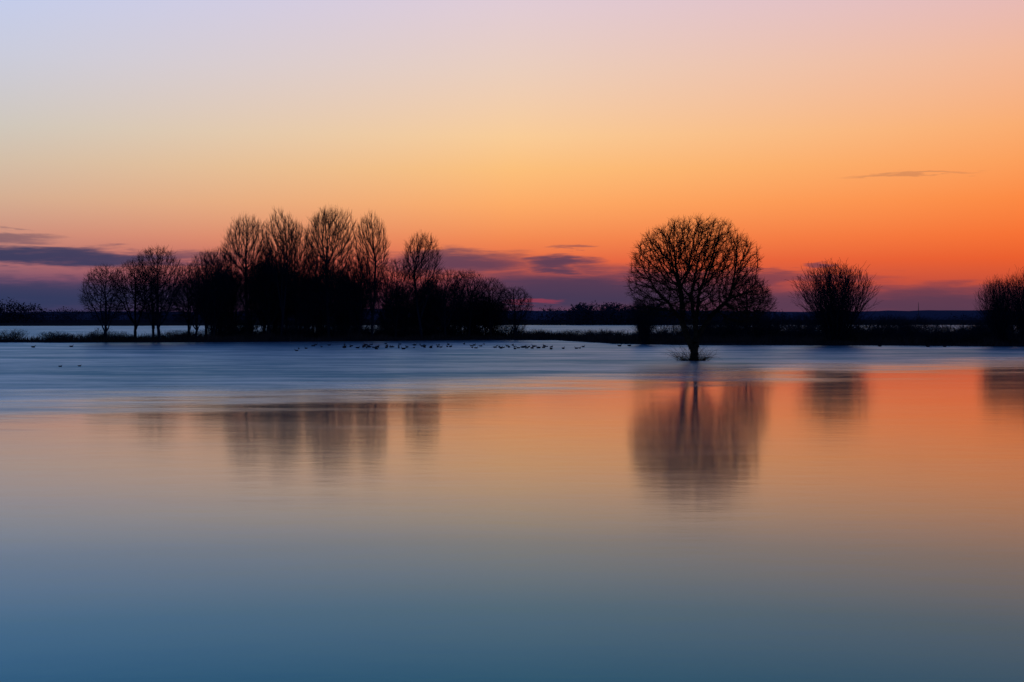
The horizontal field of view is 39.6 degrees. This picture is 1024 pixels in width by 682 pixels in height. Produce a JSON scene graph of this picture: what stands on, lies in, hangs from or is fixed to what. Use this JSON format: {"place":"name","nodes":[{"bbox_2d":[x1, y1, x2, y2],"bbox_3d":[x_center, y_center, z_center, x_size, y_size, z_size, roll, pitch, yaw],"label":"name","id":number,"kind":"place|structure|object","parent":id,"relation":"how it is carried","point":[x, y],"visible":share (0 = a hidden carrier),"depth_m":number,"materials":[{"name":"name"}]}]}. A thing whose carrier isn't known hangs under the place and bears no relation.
{"place":"outdoors","nodes":[
{"label":"outdoors","id":0,"kind":"place"},
{"bbox_2d":[1,309,1008,319],"bbox_3d":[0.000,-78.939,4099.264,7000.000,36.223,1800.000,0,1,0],"label":"distant hills","id":1,"kind":"structure","parent":0,"point":[929,314],"depth_m":3358.07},
{"bbox_2d":[0,325,1023,681],"bbox_3d":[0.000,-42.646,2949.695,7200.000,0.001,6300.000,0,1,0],"label":"flood water","id":2,"kind":"structure","parent":0,"point":[448,511],"depth_m":29.48,"materials":[{"name":"blue liquid"}]},
{"bbox_2d":[473,298,501,336],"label":"alder tree","id":3,"kind":"object","parent":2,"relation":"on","point":[483,315],"visible":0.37,"depth_m":274.12,"materials":[{"name":"black plant"}]},
{"bbox_2d":[31,343,946,366],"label":"flock of geese","id":4,"kind":"object","parent":2,"relation":"on","point":[423,346],"visible":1,"depth_m":197.53,"materials":[{"name":"black"}]},
{"bbox_2d":[481,296,503,335],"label":"alder tree","id":5,"kind":"object","parent":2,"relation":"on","point":[494,311],"visible":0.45,"depth_m":273.57,"materials":[{"name":"black plant"}]},
{"bbox_2d":[622,213,773,360],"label":"willow tree","id":6,"kind":"object","parent":2,"relation":"in","point":[681,293],"visible":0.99,"depth_m":133.91,"materials":[{"name":"black plant"}]},
{"bbox_2d":[0,320,1023,346],"bbox_3d":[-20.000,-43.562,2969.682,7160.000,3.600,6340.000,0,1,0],"label":"ground","id":7,"kind":"structure","parent":0,"point":[97,323],"depth_m":263.69,"materials":[{"name":"black soil"}]},
{"bbox_2d":[0,328,132,340],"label":"marsh scrub","id":8,"kind":"object","parent":7,"relation":"on","point":[16,335],"visible":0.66,"depth_m":240.88,"materials":[{"name":"black plant"}]},
{"bbox_2d":[76,264,130,339],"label":"alder tree","id":9,"kind":"object","parent":7,"relation":"on","point":[102,294],"visible":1,"depth_m":239.45,"materials":[{"name":"black plant"}]},
{"bbox_2d":[107,260,163,337],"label":"alder tree","id":10,"kind":"object","parent":7,"relation":"on","point":[129,299],"visible":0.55,"depth_m":244.98,"materials":[{"name":"black plant"}]},
{"bbox_2d":[128,266,178,337],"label":"alder tree","id":11,"kind":"object","parent":7,"relation":"on","point":[153,324],"visible":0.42,"depth_m":246.20,"materials":[{"name":"black plant"}]},
{"bbox_2d":[131,245,186,339],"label":"alder tree","id":12,"kind":"object","parent":7,"relation":"on","point":[156,293],"visible":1,"depth_m":240.92,"materials":[{"name":"black plant"}]},
{"bbox_2d":[168,261,212,335],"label":"alder tree","id":13,"kind":"object","parent":7,"relation":"on","point":[189,278],"visible":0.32,"depth_m":251.24,"materials":[{"name":"black plant"}]},
{"bbox_2d":[170,276,216,336],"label":"alder tree","id":14,"kind":"object","parent":7,"relation":"on","point":[191,316],"visible":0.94,"depth_m":245.55,"materials":[{"name":"black plant"}]},
{"bbox_2d":[187,250,228,335],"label":"alder tree","id":15,"kind":"object","parent":7,"relation":"on","point":[205,255],"visible":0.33,"depth_m":255.49,"materials":[{"name":"black plant"}]},
{"bbox_2d":[186,258,235,336],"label":"alder tree","id":16,"kind":"object","parent":7,"relation":"on","point":[220,277],"visible":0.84,"depth_m":249.39,"materials":[{"name":"black plant"}]},
{"bbox_2d":[202,247,240,331],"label":"tree","id":17,"kind":"object","parent":7,"relation":"on","point":[220,248],"visible":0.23,"depth_m":261.57,"materials":[{"name":"black plant"}]},
{"bbox_2d":[218,211,274,336],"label":"poplar tree","id":18,"kind":"object","parent":7,"relation":"on","point":[251,260],"visible":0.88,"depth_m":256.47,"materials":[{"name":"black plant"}]},
{"bbox_2d":[248,260,293,335],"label":"alder tree","id":19,"kind":"object","parent":7,"relation":"on","point":[273,308],"visible":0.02,"depth_m":269.90,"materials":[{"name":"black plant"}]},
{"bbox_2d":[249,260,293,333],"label":"alder tree","id":20,"kind":"object","parent":7,"relation":"on","point":[268,300],"visible":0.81,"depth_m":255.68,"materials":[{"name":"black plant"}]},
{"bbox_2d":[255,249,289,335],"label":"poplar tree","id":21,"kind":"object","parent":7,"relation":"on","point":[276,320],"visible":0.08,"depth_m":265.87,"materials":[{"name":"black plant"}]},
{"bbox_2d":[260,206,305,338],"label":"poplar tree","id":22,"kind":"object","parent":7,"relation":"on","point":[286,274],"visible":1,"depth_m":253.32,"materials":[{"name":"black plant"}]},
{"bbox_2d":[277,219,317,329],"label":"poplar tree","id":23,"kind":"object","parent":7,"relation":"on","point":[299,242],"visible":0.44,"depth_m":261.52,"materials":[{"name":"black plant"}]},
{"bbox_2d":[300,249,336,334],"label":"poplar tree","id":24,"kind":"object","parent":7,"relation":"on","point":[314,275],"visible":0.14,"depth_m":267.10,"materials":[{"name":"black plant"}]},
{"bbox_2d":[305,266,353,327],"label":"alder tree","id":25,"kind":"object","parent":7,"relation":"on","point":[331,299],"visible":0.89,"depth_m":255.62,"materials":[{"name":"black plant"}]},
{"bbox_2d":[303,202,356,336],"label":"poplar tree","id":26,"kind":"object","parent":7,"relation":"on","point":[326,263],"visible":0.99,"depth_m":254.71,"materials":[{"name":"black plant"}]},
{"bbox_2d":[165,307,530,338],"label":"grove undergrowth","id":27,"kind":"object","parent":7,"relation":"on","point":[239,328],"visible":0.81,"depth_m":262.85,"materials":[{"name":"black plant"}]},
{"bbox_2d":[334,260,377,330],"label":"alder tree","id":28,"kind":"object","parent":7,"relation":"on","point":[364,269],"visible":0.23,"depth_m":266.78,"materials":[{"name":"black plant"}]},
{"bbox_2d":[335,273,381,331],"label":"alder tree","id":29,"kind":"object","parent":7,"relation":"on","point":[359,300],"visible":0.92,"depth_m":257.35,"materials":[{"name":"black plant"}]},
{"bbox_2d":[343,251,376,329],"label":"poplar tree","id":30,"kind":"object","parent":7,"relation":"on","point":[357,275],"visible":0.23,"depth_m":269.23,"materials":[{"name":"black plant"}]},
{"bbox_2d":[351,211,390,338],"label":"poplar tree","id":31,"kind":"object","parent":7,"relation":"on","point":[374,261],"visible":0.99,"depth_m":257.18,"materials":[{"name":"black plant"}]},
{"bbox_2d":[368,277,402,324],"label":"alder tree","id":32,"kind":"object","parent":7,"relation":"on","point":[378,308],"visible":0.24,"depth_m":280.73,"materials":[{"name":"black plant"}]},
{"bbox_2d":[381,283,406,314],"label":"alder tree","id":33,"kind":"object","parent":7,"relation":"on","point":[392,301],"visible":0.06,"depth_m":293.54,"materials":[{"name":"black plant"}]},
{"bbox_2d":[371,258,418,337],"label":"alder tree","id":34,"kind":"object","parent":7,"relation":"on","point":[398,308],"visible":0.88,"depth_m":260.86,"materials":[{"name":"black plant"}]},
{"bbox_2d":[381,285,426,336],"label":"alder tree","id":35,"kind":"object","parent":7,"relation":"on","point":[409,306],"visible":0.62,"depth_m":263.04,"materials":[{"name":"black plant"}]},
{"bbox_2d":[398,231,443,336],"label":"poplar tree","id":36,"kind":"object","parent":7,"relation":"on","point":[422,262],"visible":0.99,"depth_m":261.24,"materials":[{"name":"black plant"}]},
{"bbox_2d":[415,279,442,330],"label":"alder tree","id":37,"kind":"object","parent":7,"relation":"on","point":[428,304],"visible":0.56,"depth_m":266.63,"materials":[{"name":"black plant"}]},
{"bbox_2d":[419,281,443,321],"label":"alder tree","id":38,"kind":"object","parent":7,"relation":"on","point":[433,297],"visible":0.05,"depth_m":278.10,"materials":[{"name":"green plant"}]},
{"bbox_2d":[425,268,469,333],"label":"alder tree","id":39,"kind":"object","parent":7,"relation":"on","point":[444,301],"visible":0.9,"depth_m":265.27,"materials":[{"name":"black plant"}]},
{"bbox_2d":[449,268,490,337],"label":"alder tree","id":40,"kind":"object","parent":7,"relation":"on","point":[473,280],"visible":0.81,"depth_m":268.87,"materials":[{"name":"black plant"}]},
{"bbox_2d":[456,291,494,334],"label":"alder tree","id":41,"kind":"object","parent":7,"relation":"on","point":[474,322],"visible":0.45,"depth_m":272.40,"materials":[{"name":"black plant"}]},
{"bbox_2d":[466,276,514,337],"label":"alder tree","id":42,"kind":"object","parent":7,"relation":"on","point":[491,317],"visible":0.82,"depth_m":271.25,"materials":[{"name":"black plant"}]},
{"bbox_2d":[0,297,988,324],"bbox_3d":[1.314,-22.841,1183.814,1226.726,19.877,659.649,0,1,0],"label":"distant treeline","id":43,"kind":"object","parent":7,"relation":"on","point":[611,314],"visible":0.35,"depth_m":902.06,"materials":[{"name":"black plant"}]},
{"bbox_2d":[0,328,1023,346],"bbox_3d":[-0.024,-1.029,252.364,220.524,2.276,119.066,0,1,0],"label":"reed bed","id":44,"kind":"object","parent":7,"relation":"on","point":[636,339],"visible":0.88,"depth_m":237.89,"materials":[{"name":"black plant"}]},
{"bbox_2d":[493,286,533,333],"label":"alder tree","id":45,"kind":"object","parent":7,"relation":"on","point":[515,308],"visible":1,"depth_m":269.18,"materials":[{"name":"black plant"}]},
{"bbox_2d":[626,300,661,343],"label":"hawthorn bush","id":46,"kind":"object","parent":7,"relation":"on","point":[644,325],"visible":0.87,"depth_m":219.20,"materials":[{"name":"black plant"}]},
{"bbox_2d":[653,308,686,338],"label":"hawthorn bush","id":47,"kind":"object","parent":7,"relation":"on","point":[666,330],"visible":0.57,"depth_m":227.47,"materials":[{"name":"black plant"}]},
{"bbox_2d":[717,272,779,338],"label":"alder tree","id":48,"kind":"object","parent":7,"relation":"on","point":[738,318],"visible":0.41,"depth_m":225.33,"materials":[{"name":"black plant"}]},
{"bbox_2d":[518,312,1023,343],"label":"bank scrub","id":49,"kind":"object","parent":7,"relation":"on","point":[797,328],"visible":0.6,"depth_m":239.86,"materials":[{"name":"black plant"}]},
{"bbox_2d":[784,257,881,342],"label":"coppiced willow","id":50,"kind":"object","parent":7,"relation":"on","point":[838,319],"visible":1,"depth_m":214.50,"materials":[{"name":"black plant"}]},
{"bbox_2d":[973,276,1023,342],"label":"coppiced willow","id":51,"kind":"object","parent":7,"relation":"on","point":[1000,305],"visible":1,"depth_m":207.28,"materials":[{"name":"black plant"}]},
{"bbox_2d":[995,267,1023,338],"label":"coppiced willow","id":52,"kind":"object","parent":7,"relation":"on","point":[1021,311],"visible":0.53,"depth_m":210.30,"materials":[{"name":"black plant"}]},
{"bbox_2d":[0,0,1023,311],"label":"sky","id":53,"kind":"structure","parent":0,"point":[537,141],"materials":[{"name":"orange"}]}
]}

